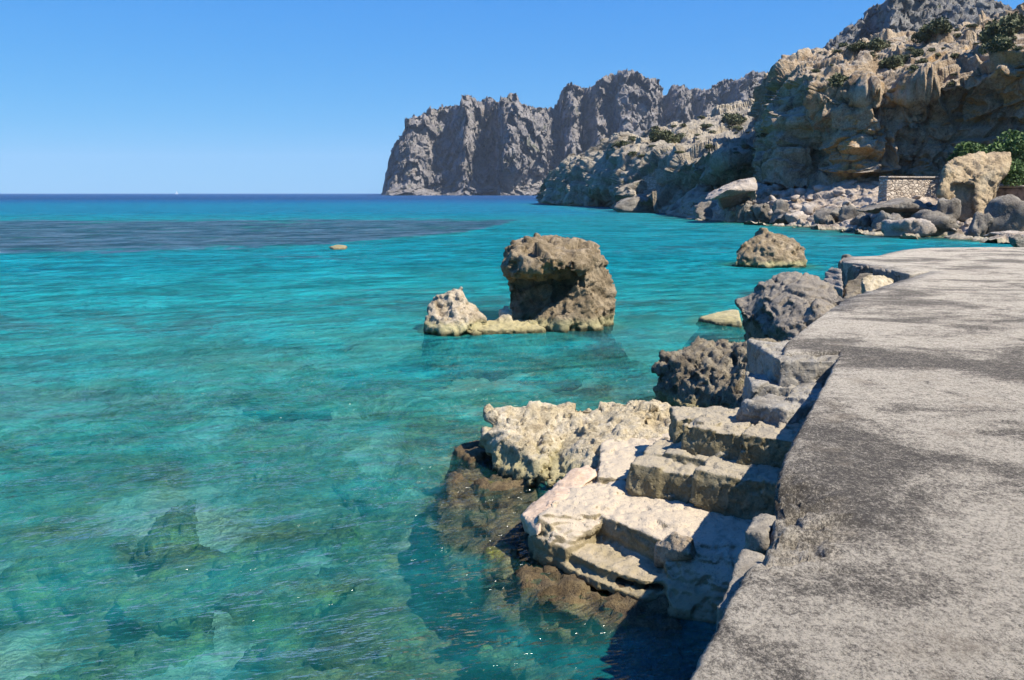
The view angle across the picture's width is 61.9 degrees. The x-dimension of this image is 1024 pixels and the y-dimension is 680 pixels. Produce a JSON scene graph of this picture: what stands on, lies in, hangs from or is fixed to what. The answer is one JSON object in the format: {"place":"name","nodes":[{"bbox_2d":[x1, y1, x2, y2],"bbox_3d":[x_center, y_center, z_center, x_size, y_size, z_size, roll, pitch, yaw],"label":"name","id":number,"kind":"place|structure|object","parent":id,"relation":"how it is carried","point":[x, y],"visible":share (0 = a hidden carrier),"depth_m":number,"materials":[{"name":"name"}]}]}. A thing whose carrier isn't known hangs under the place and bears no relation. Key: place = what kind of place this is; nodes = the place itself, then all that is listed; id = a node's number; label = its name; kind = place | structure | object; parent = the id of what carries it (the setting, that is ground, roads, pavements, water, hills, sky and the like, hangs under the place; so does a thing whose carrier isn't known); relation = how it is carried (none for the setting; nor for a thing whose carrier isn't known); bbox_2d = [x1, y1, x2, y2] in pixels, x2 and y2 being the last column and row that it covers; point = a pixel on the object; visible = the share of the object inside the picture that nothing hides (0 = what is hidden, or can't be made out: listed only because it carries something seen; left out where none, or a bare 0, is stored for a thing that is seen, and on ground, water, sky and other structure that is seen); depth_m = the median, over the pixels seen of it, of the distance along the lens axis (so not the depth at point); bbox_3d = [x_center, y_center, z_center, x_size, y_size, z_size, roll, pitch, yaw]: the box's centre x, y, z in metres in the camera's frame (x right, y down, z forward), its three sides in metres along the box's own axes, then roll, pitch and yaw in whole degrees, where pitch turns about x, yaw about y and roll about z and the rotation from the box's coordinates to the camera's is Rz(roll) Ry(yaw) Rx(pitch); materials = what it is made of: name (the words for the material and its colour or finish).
{"place":"outdoors","nodes":[
{"label":"outdoors","id":0,"kind":"place"},
{"bbox_2d":[0,263,742,679],"bbox_3d":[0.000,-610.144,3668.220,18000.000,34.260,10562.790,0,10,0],"label":"seabed","id":1,"kind":"structure","parent":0,"point":[382,595],"depth_m":11.37,"materials":[{"name":"sand"}]},
{"bbox_2d":[0,433,108,466],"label":"sunken rock","id":2,"kind":"object","parent":1,"relation":"on","point":[21,456],"visible":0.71,"depth_m":12.60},
{"bbox_2d":[0,555,126,629],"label":"sunken rock","id":3,"kind":"object","parent":1,"relation":"on","point":[40,574],"visible":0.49,"depth_m":7.73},
{"bbox_2d":[23,623,214,679],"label":"sunken rock","id":4,"kind":"object","parent":1,"relation":"on","point":[133,660],"visible":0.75,"depth_m":6.82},
{"bbox_2d":[129,499,198,567],"bbox_3d":[-3.709,2.237,9.021,0.864,0.850,1.684,-3,10,-16],"label":"sunken rock","id":5,"kind":"object","parent":1,"relation":"on","point":[175,548],"visible":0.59,"depth_m":8.74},
{"bbox_2d":[113,544,256,635],"bbox_3d":[-2.951,2.304,7.827,1.109,0.363,1.534,1,10,3],"label":"sunken rock","id":6,"kind":"object","parent":1,"relation":"on","point":[167,625],"visible":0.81,"depth_m":7.53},
{"bbox_2d":[184,553,362,639],"bbox_3d":[-2.247,2.568,7.739,1.796,1.104,0.921,-2,10,-10],"label":"sunken rock","id":7,"kind":"object","parent":1,"relation":"on","point":[286,599],"visible":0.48,"depth_m":7.66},
{"bbox_2d":[252,545,299,566],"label":"sunken rock","id":8,"kind":"object","parent":1,"relation":"on","point":[261,556],"visible":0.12,"depth_m":8.55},
{"bbox_2d":[231,390,339,414],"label":"sunken rock","id":9,"kind":"object","parent":1,"relation":"on","point":[274,407],"visible":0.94,"depth_m":15.07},
{"bbox_2d":[255,454,318,481],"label":"sunken rock","id":10,"kind":"object","parent":1,"relation":"on","point":[290,462],"visible":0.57,"depth_m":11.77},
{"bbox_2d":[234,614,391,673],"bbox_3d":[-1.589,2.615,6.790,1.339,0.859,0.616,-2,10,-11],"label":"sunken rock","id":11,"kind":"object","parent":1,"relation":"on","point":[342,662],"visible":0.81,"depth_m":6.71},
{"bbox_2d":[314,506,361,557],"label":"sunken rock","id":12,"kind":"object","parent":1,"relation":"on","point":[339,535],"visible":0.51,"depth_m":9.23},
{"bbox_2d":[330,472,415,516],"bbox_3d":[-1.729,2.046,10.581,1.022,0.701,0.739,5,11,28],"label":"sunken rock","id":13,"kind":"object","parent":1,"relation":"on","point":[355,498],"visible":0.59,"depth_m":10.42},
{"bbox_2d":[356,419,430,430],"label":"sunken rock","id":14,"kind":"object","parent":1,"relation":"on","point":[409,425],"visible":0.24,"depth_m":13.75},
{"bbox_2d":[352,376,453,388],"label":"sunken rock","id":15,"kind":"object","parent":1,"relation":"on","point":[405,381],"visible":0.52,"depth_m":17.11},
{"bbox_2d":[421,286,492,381],"bbox_3d":[-1.316,-0.038,19.480,1.991,2.380,2.502,-6,12,-32],"label":"islet","id":16,"kind":"object","parent":1,"relation":"on","point":[454,313],"visible":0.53,"depth_m":18.75,"materials":[{"name":"beige stone"}]},
{"bbox_2d":[471,640,536,675],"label":"sunken rock","id":17,"kind":"object","parent":1,"relation":"on","point":[500,659],"visible":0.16,"depth_m":6.46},
{"bbox_2d":[478,306,546,380],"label":"rock ridge","id":18,"kind":"object","parent":1,"relation":"on","point":[505,322],"visible":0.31,"depth_m":18.86,"materials":[{"name":"stone"}]},
{"bbox_2d":[418,462,685,679],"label":"reef shelf","id":19,"kind":"object","parent":1,"relation":"on","point":[636,622],"visible":0.78,"depth_m":6.65,"materials":[{"name":"stone"}]},
{"bbox_2d":[444,440,492,479],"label":"weedy rock","id":20,"kind":"object","parent":19,"relation":"on","point":[470,454],"visible":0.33,"depth_m":10.01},
{"bbox_2d":[478,541,521,579],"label":"mossy rock","id":21,"kind":"object","parent":19,"relation":"on","point":[503,573],"visible":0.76,"depth_m":7.32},
{"bbox_2d":[478,399,671,487],"bbox_3d":[0.785,1.231,9.689,2.356,0.951,2.083,0,10,0],"label":"limestone rock","id":22,"kind":"object","parent":19,"relation":"on","point":[534,443],"visible":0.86,"depth_m":9.62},
{"bbox_2d":[520,432,751,679],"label":"landing","id":23,"kind":"object","parent":19,"relation":"on","point":[598,528],"visible":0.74,"depth_m":6.96,"materials":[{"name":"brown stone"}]},
{"bbox_2d":[518,361,594,391],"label":"sunken rock","id":24,"kind":"object","parent":1,"relation":"on","point":[565,381],"visible":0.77,"depth_m":17.92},
{"bbox_2d":[500,233,630,377],"bbox_3d":[1.269,-0.774,20.469,3.508,3.566,4.918,0,10,0],"label":"rock stack","id":25,"kind":"object","parent":1,"relation":"on","point":[560,285],"visible":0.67,"depth_m":19.33,"materials":[{"name":"stone"}]},
{"bbox_2d":[651,335,788,408],"bbox_3d":[3.407,0.793,11.777,2.375,1.546,2.335,-3,10,-15],"label":"dark rock","id":26,"kind":"object","parent":1,"relation":"on","point":[701,372],"visible":0.31,"depth_m":11.85,"materials":[{"name":"grey stone"}]},
{"bbox_2d":[696,310,744,331],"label":"flat rock","id":27,"kind":"object","parent":1,"relation":"on","point":[727,320],"visible":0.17,"depth_m":20.18,"materials":[{"name":"stone"}]},
{"bbox_2d":[732,228,806,267],"bbox_3d":[10.949,-3.290,36.852,4.717,3.101,4.662,0,10,0],"label":"islet","id":28,"kind":"object","parent":1,"relation":"on","point":[763,248],"visible":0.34,"depth_m":35.77,"materials":[{"name":"stone"}]},
{"bbox_2d":[734,271,843,340],"bbox_3d":[5.301,-0.195,15.888,1.786,1.974,3.372,0,10,0],"label":"grey boulder","id":29,"kind":"object","parent":1,"relation":"on","point":[783,306],"visible":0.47,"depth_m":15.77,"materials":[{"name":"stone"}]},
{"bbox_2d":[690,247,1023,679],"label":"quay","id":30,"kind":"structure","parent":1,"relation":"on","point":[885,541],"depth_m":4.66,"materials":[{"name":"concrete"}]},
{"bbox_2d":[625,339,838,519],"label":"stone steps","id":31,"kind":"structure","parent":30,"relation":"attached to","point":[723,460],"depth_m":7.74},
{"bbox_2d":[843,273,873,298],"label":"foundation rock","id":32,"kind":"object","parent":1,"relation":"on","point":[852,288],"visible":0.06,"depth_m":19.28,"materials":[{"name":"grey stone"}]},
{"bbox_2d":[823,267,842,297],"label":"banded rock","id":33,"kind":"object","parent":32,"relation":"on","point":[833,276],"visible":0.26,"depth_m":19.50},
{"bbox_2d":[861,275,893,293],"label":"pitted rock","id":34,"kind":"object","parent":32,"relation":"on","point":[871,282],"visible":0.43,"depth_m":17.54,"materials":[{"name":"stone"}]},
{"bbox_2d":[0,194,1012,679],"bbox_3d":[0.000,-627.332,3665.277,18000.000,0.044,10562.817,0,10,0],"label":"water","id":35,"kind":"structure","parent":0,"point":[142,286],"depth_m":30.59,"materials":[{"name":"liquid"}]},
{"bbox_2d":[329,245,346,249],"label":"awash rock","id":36,"kind":"object","parent":35,"relation":"in","point":[339,247],"visible":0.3,"depth_m":47.18,"materials":[{"name":"brown stone"}]},
{"bbox_2d":[0,0,1023,193],"label":"sky","id":37,"kind":"structure","parent":0,"point":[97,96],"materials":[{"name":"blue"}]},
{"bbox_2d":[381,69,767,195],"bbox_3d":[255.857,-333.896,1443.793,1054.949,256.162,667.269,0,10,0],"label":"mountain","id":38,"kind":"structure","parent":0,"point":[510,144],"depth_m":1238.99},
{"bbox_2d":[535,98,757,212],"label":"headland","id":39,"kind":"structure","parent":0,"point":[601,174],"depth_m":169.43,"materials":[{"name":"stone"}]},
{"bbox_2d":[610,140,631,148],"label":"shrub","id":40,"kind":"object","parent":39,"relation":"on","point":[620,143],"visible":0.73,"depth_m":189.06,"materials":[{"name":"green plant"}]},
{"bbox_2d":[627,151,636,155],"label":"scrub tuft","id":41,"kind":"object","parent":39,"relation":"on","point":[631,153],"visible":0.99,"depth_m":170.25,"materials":[{"name":"green plant"}]},
{"bbox_2d":[644,177,660,189],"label":"masonry wall","id":42,"kind":"structure","parent":39,"relation":"on","point":[652,184],"depth_m":142.36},
{"bbox_2d":[648,128,678,142],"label":"shrub","id":43,"kind":"object","parent":39,"relation":"on","point":[655,135],"visible":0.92,"depth_m":174.28,"materials":[{"name":"green plant"}]},
{"bbox_2d":[674,132,685,142],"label":"shrub","id":44,"kind":"object","parent":39,"relation":"on","point":[680,135],"visible":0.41,"depth_m":200.46,"materials":[{"name":"green plant"}]},
{"bbox_2d":[700,123,713,127],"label":"scrub tuft","id":45,"kind":"object","parent":39,"relation":"on","point":[703,125],"visible":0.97,"depth_m":238.98,"materials":[{"name":"green plant"}]},
{"bbox_2d":[704,144,714,148],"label":"scrub tuft","id":46,"kind":"object","parent":39,"relation":"on","point":[708,146],"visible":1,"depth_m":130.32,"materials":[{"name":"green plant"}]},
{"bbox_2d":[720,112,746,124],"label":"shrub","id":47,"kind":"object","parent":39,"relation":"on","point":[728,118],"visible":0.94,"depth_m":219.84,"materials":[{"name":"green plant"}]},
{"bbox_2d":[740,144,750,148],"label":"scrub tuft","id":48,"kind":"object","parent":39,"relation":"on","point":[744,146],"visible":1,"depth_m":109.27,"materials":[{"name":"green plant"}]},
{"bbox_2d":[664,176,1023,242],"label":"shore","id":49,"kind":"structure","parent":0,"point":[866,194],"depth_m":84.20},
{"bbox_2d":[613,194,654,212],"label":"boulder","id":50,"kind":"object","parent":49,"relation":"on","point":[628,205],"visible":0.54,"depth_m":136.97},
{"bbox_2d":[693,201,716,219],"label":"boulder","id":51,"kind":"object","parent":49,"relation":"on","point":[702,210],"visible":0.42,"depth_m":99.54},
{"bbox_2d":[725,209,736,221],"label":"boulder","id":52,"kind":"object","parent":49,"relation":"on","point":[730,216],"visible":0.5,"depth_m":90.55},
{"bbox_2d":[705,177,757,209],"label":"leaning slab","id":53,"kind":"structure","parent":49,"relation":"on","point":[734,193],"depth_m":88.77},
{"bbox_2d":[735,203,751,222],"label":"boulder","id":54,"kind":"object","parent":49,"relation":"on","point":[741,208],"visible":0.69,"depth_m":89.36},
{"bbox_2d":[744,209,757,222],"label":"boulder","id":55,"kind":"object","parent":49,"relation":"on","point":[749,215],"visible":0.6,"depth_m":88.52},
{"bbox_2d":[750,199,761,204],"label":"rubble rock","id":56,"kind":"object","parent":49,"relation":"on","point":[758,202],"visible":0.49,"depth_m":91.62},
{"bbox_2d":[750,203,770,222],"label":"boulder","id":57,"kind":"object","parent":49,"relation":"on","point":[760,211],"visible":0.93,"depth_m":87.47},
{"bbox_2d":[757,183,766,190],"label":"boulder","id":58,"kind":"object","parent":49,"relation":"on","point":[760,186],"visible":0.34,"depth_m":95.66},
{"bbox_2d":[769,195,776,200],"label":"rubble rock","id":59,"kind":"object","parent":49,"relation":"on","point":[771,197],"visible":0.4,"depth_m":89.01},
{"bbox_2d":[772,184,783,190],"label":"rubble rock","id":60,"kind":"object","parent":49,"relation":"on","point":[776,187],"visible":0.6,"depth_m":95.27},
{"bbox_2d":[769,209,791,223],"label":"boulder","id":61,"kind":"object","parent":49,"relation":"on","point":[777,216],"visible":0.67,"depth_m":84.94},
{"bbox_2d":[772,198,789,211],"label":"boulder","id":62,"kind":"object","parent":49,"relation":"on","point":[781,204],"visible":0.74,"depth_m":85.33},
{"bbox_2d":[780,192,790,196],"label":"rubble rock","id":63,"kind":"object","parent":49,"relation":"on","point":[786,194],"visible":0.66,"depth_m":90.82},
{"bbox_2d":[790,195,799,200],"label":"rubble rock","id":64,"kind":"object","parent":49,"relation":"on","point":[794,197],"visible":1,"depth_m":86.58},
{"bbox_2d":[792,204,801,209],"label":"rubble rock","id":65,"kind":"object","parent":49,"relation":"on","point":[796,206],"visible":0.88,"depth_m":85.30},
{"bbox_2d":[785,211,809,222],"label":"boulder","id":66,"kind":"object","parent":49,"relation":"on","point":[794,216],"visible":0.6,"depth_m":80.85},
{"bbox_2d":[794,188,806,196],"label":"rubble rock","id":67,"kind":"object","parent":49,"relation":"on","point":[801,191],"visible":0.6,"depth_m":89.52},
{"bbox_2d":[800,203,817,214],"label":"boulder","id":68,"kind":"object","parent":49,"relation":"on","point":[809,208],"visible":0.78,"depth_m":81.51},
{"bbox_2d":[806,194,813,200],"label":"rubble rock","id":69,"kind":"object","parent":49,"relation":"on","point":[810,197],"visible":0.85,"depth_m":86.80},
{"bbox_2d":[812,185,829,191],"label":"rubble rock","id":70,"kind":"object","parent":49,"relation":"on","point":[817,188],"visible":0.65,"depth_m":87.79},
{"bbox_2d":[814,208,840,223],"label":"boulder","id":71,"kind":"object","parent":49,"relation":"on","point":[823,212],"visible":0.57,"depth_m":75.67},
{"bbox_2d":[820,215,835,224],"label":"boulder","id":72,"kind":"object","parent":49,"relation":"on","point":[827,219],"visible":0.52,"depth_m":74.94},
{"bbox_2d":[833,190,845,195],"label":"rubble rock","id":73,"kind":"object","parent":49,"relation":"on","point":[837,192],"visible":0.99,"depth_m":84.69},
{"bbox_2d":[842,200,850,205],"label":"rubble rock","id":74,"kind":"object","parent":49,"relation":"on","point":[847,202],"visible":0.68,"depth_m":77.83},
{"bbox_2d":[838,204,862,221],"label":"boulder","id":75,"kind":"object","parent":49,"relation":"on","point":[846,212],"visible":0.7,"depth_m":73.53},
{"bbox_2d":[848,180,857,184],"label":"rubble rock","id":76,"kind":"object","parent":49,"relation":"on","point":[851,182],"visible":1,"depth_m":86.43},
{"bbox_2d":[850,213,872,227],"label":"boulder","id":77,"kind":"object","parent":49,"relation":"on","point":[862,219],"visible":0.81,"depth_m":70.89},
{"bbox_2d":[870,210,902,231],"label":"boulder","id":78,"kind":"object","parent":49,"relation":"on","point":[876,222],"visible":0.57,"depth_m":64.29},
{"bbox_2d":[855,197,928,213],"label":"overhanging slab","id":79,"kind":"structure","parent":49,"relation":"on","point":[902,205],"depth_m":66.27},
{"bbox_2d":[881,217,936,236],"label":"boulder","id":80,"kind":"object","parent":49,"relation":"on","point":[912,225],"visible":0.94,"depth_m":59.70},
{"bbox_2d":[878,176,940,200],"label":"masonry wall","id":81,"kind":"structure","parent":49,"relation":"on","point":[891,187],"depth_m":75.09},
{"bbox_2d":[910,209,961,235],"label":"boulder","id":82,"kind":"object","parent":49,"relation":"on","point":[941,222],"visible":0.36,"depth_m":60.85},
{"bbox_2d":[937,197,961,219],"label":"boulder","id":83,"kind":"object","parent":49,"relation":"on","point":[951,208],"visible":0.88,"depth_m":63.55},
{"bbox_2d":[946,141,988,161],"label":"shrub","id":84,"kind":"object","parent":49,"relation":"on","point":[963,148],"visible":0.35,"depth_m":74.76,"materials":[{"name":"green plant"}]},
{"bbox_2d":[936,151,1011,221],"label":"standing rock","id":85,"kind":"object","parent":49,"relation":"on","point":[971,182],"visible":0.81,"depth_m":65.71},
{"bbox_2d":[968,211,993,236],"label":"boulder","id":86,"kind":"object","parent":49,"relation":"on","point":[980,223],"visible":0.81,"depth_m":59.46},
{"bbox_2d":[981,129,1023,184],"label":"shrub","id":87,"kind":"object","parent":49,"relation":"on","point":[1000,146],"visible":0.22,"depth_m":71.87,"materials":[{"name":"green plant"}]},
{"bbox_2d":[984,194,1023,234],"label":"boulder","id":88,"kind":"object","parent":49,"relation":"on","point":[1006,212],"visible":0.59,"depth_m":59.78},
{"bbox_2d":[984,230,1023,236],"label":"boulder","id":89,"kind":"object","parent":49,"relation":"on","point":[991,234],"visible":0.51,"depth_m":55.08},
{"bbox_2d":[995,185,1023,200],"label":"masonry wall","id":90,"kind":"structure","parent":49,"relation":"on","point":[1015,190],"depth_m":68.87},
{"bbox_2d":[1000,158,1023,185],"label":"shrub","id":91,"kind":"object","parent":49,"relation":"on","point":[1014,176],"visible":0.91,"depth_m":66.97,"materials":[{"name":"green plant"}]},
{"bbox_2d":[1009,234,1023,246],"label":"boulder","id":92,"kind":"object","parent":49,"relation":"on","point":[1016,240],"visible":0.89,"depth_m":43.24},
{"bbox_2d":[1011,131,1023,161],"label":"shrub","id":93,"kind":"object","parent":49,"relation":"on","point":[1020,148],"visible":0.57,"depth_m":70.59,"materials":[{"name":"green plant"}]},
{"bbox_2d":[748,0,1012,99],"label":"crag","id":94,"kind":"structure","parent":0,"point":[896,16],"depth_m":498.07,"materials":[{"name":"stone"}]},
{"bbox_2d":[746,2,1023,188],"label":"cliff","id":95,"kind":"structure","parent":0,"point":[924,119],"depth_m":86.43,"materials":[{"name":"stone"}]},
{"bbox_2d":[825,73,848,86],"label":"shrub","id":96,"kind":"object","parent":95,"relation":"on","point":[836,79],"visible":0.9,"depth_m":87.25,"materials":[{"name":"green plant"}]},
{"bbox_2d":[837,42,849,47],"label":"scrub tuft","id":97,"kind":"object","parent":95,"relation":"on","point":[844,44],"visible":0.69,"depth_m":115.06,"materials":[{"name":"green plant"}]},
{"bbox_2d":[845,39,867,52],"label":"shrub","id":98,"kind":"object","parent":95,"relation":"on","point":[856,46],"visible":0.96,"depth_m":109.40,"materials":[{"name":"green plant"}]},
{"bbox_2d":[865,37,890,50],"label":"shrub","id":99,"kind":"object","parent":95,"relation":"on","point":[875,43],"visible":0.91,"depth_m":106.79,"materials":[{"name":"green plant"}]},
{"bbox_2d":[878,55,905,69],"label":"shrub","id":100,"kind":"object","parent":95,"relation":"on","point":[893,61],"visible":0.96,"depth_m":95.20,"materials":[{"name":"green plant"}]},
{"bbox_2d":[896,54,911,65],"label":"shrub","id":101,"kind":"object","parent":95,"relation":"on","point":[905,57],"visible":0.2,"depth_m":99.66,"materials":[{"name":"green plant"}]},
{"bbox_2d":[905,65,918,70],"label":"scrub tuft","id":102,"kind":"object","parent":95,"relation":"on","point":[913,67],"visible":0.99,"depth_m":83.45,"materials":[{"name":"green plant"}]},
{"bbox_2d":[910,48,923,56],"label":"shrub","id":103,"kind":"object","parent":95,"relation":"on","point":[917,52],"visible":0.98,"depth_m":98.87,"materials":[{"name":"green plant"}]},
{"bbox_2d":[911,31,935,43],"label":"shrub","id":104,"kind":"object","parent":95,"relation":"on","point":[917,37],"visible":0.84,"depth_m":107.00,"materials":[{"name":"green plant"}]},
{"bbox_2d":[918,16,953,37],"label":"shrub","id":105,"kind":"object","parent":95,"relation":"on","point":[942,25],"visible":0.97,"depth_m":105.22,"materials":[{"name":"green plant"}]},
{"bbox_2d":[949,53,959,57],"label":"scrub tuft","id":106,"kind":"object","parent":95,"relation":"on","point":[953,55],"visible":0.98,"depth_m":87.66,"materials":[{"name":"green plant"}]},
{"bbox_2d":[964,23,978,27],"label":"scrub tuft","id":107,"kind":"object","parent":95,"relation":"on","point":[972,25],"visible":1,"depth_m":115.21,"materials":[{"name":"green plant"}]},
{"bbox_2d":[978,34,1016,54],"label":"shrub","id":108,"kind":"object","parent":95,"relation":"on","point":[1000,42],"visible":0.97,"depth_m":78.14,"materials":[{"name":"green plant"}]},
{"bbox_2d":[977,15,1022,43],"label":"shrub","id":109,"kind":"object","parent":95,"relation":"on","point":[991,30],"visible":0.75,"depth_m":83.64,"materials":[{"name":"green plant"}]},
{"bbox_2d":[996,10,1023,32],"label":"shrub","id":110,"kind":"object","parent":95,"relation":"on","point":[1015,14],"visible":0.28,"depth_m":84.16,"materials":[{"name":"green plant"}]},
{"bbox_2d":[1010,47,1023,49],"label":"scrub tuft","id":111,"kind":"object","parent":95,"relation":"on","point":[1016,48],"visible":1,"depth_m":77.61,"materials":[{"name":"green plant"}]}
]}

